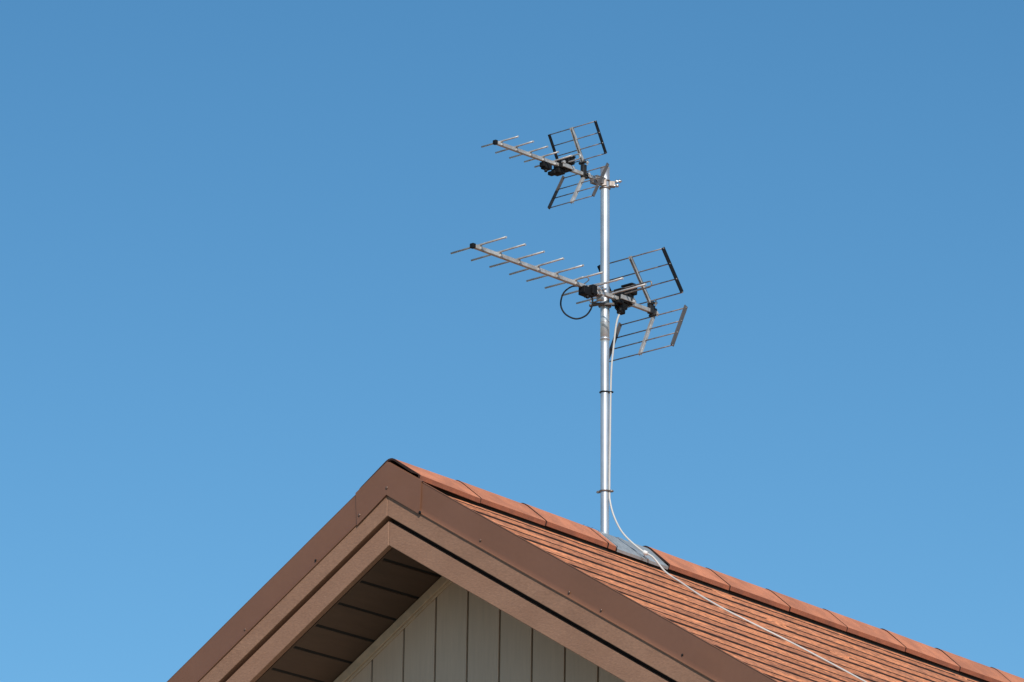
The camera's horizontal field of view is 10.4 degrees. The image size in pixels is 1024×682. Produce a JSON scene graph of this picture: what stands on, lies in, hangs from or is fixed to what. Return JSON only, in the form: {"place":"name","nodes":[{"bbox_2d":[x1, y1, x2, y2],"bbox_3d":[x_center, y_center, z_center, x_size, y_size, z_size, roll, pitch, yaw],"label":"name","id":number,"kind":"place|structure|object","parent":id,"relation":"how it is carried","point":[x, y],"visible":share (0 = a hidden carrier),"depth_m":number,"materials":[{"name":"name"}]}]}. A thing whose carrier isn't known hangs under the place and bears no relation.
{"place":"outdoors","nodes":[
{"label":"outdoors","id":0,"kind":"place"},
{"bbox_2d":[0,0,1023,681],"label":"sky","id":1,"kind":"structure","parent":0,"point":[233,292],"materials":[{"name":"blue"}]},
{"label":"ground","id":2,"kind":"structure","parent":0,"visible":0},
{"bbox_2d":[167,458,1023,681],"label":"house","id":3,"kind":"structure","parent":2,"relation":"on","point":[393,570],"depth_m":19.00,"materials":[{"name":"brown paint"}]},
{"bbox_2d":[596,167,613,533],"bbox_3d":[0.334,0.069,19.921,0.066,1.456,0.042,-14,-22,39],"label":"antenna mast","id":4,"kind":"object","parent":3,"relation":"on","point":[604,490],"visible":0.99,"depth_m":19.91,"materials":[{"name":"metal"}]},
{"bbox_2d":[481,120,621,208],"bbox_3d":[0.152,-0.649,19.936,0.236,0.288,0.613,-14,-22,39],"label":"yagi antenna","id":5,"kind":"object","parent":4,"relation":"attached to","point":[562,166],"visible":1,"depth_m":19.97,"materials":[{"name":"metal"}]},
{"bbox_2d":[450,236,687,361],"bbox_3d":[0.199,-0.210,19.787,0.343,0.362,0.949,-14,-22,39],"label":"yagi antenna","id":6,"kind":"object","parent":4,"relation":"attached to","point":[623,297],"visible":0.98,"depth_m":19.95,"materials":[{"name":"metal"}]},
{"bbox_2d":[609,307,866,681],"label":"coaxial cable","id":7,"kind":"object","parent":3,"relation":"on","point":[644,552],"visible":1,"depth_m":19.69,"materials":[{"name":"white plastic"}]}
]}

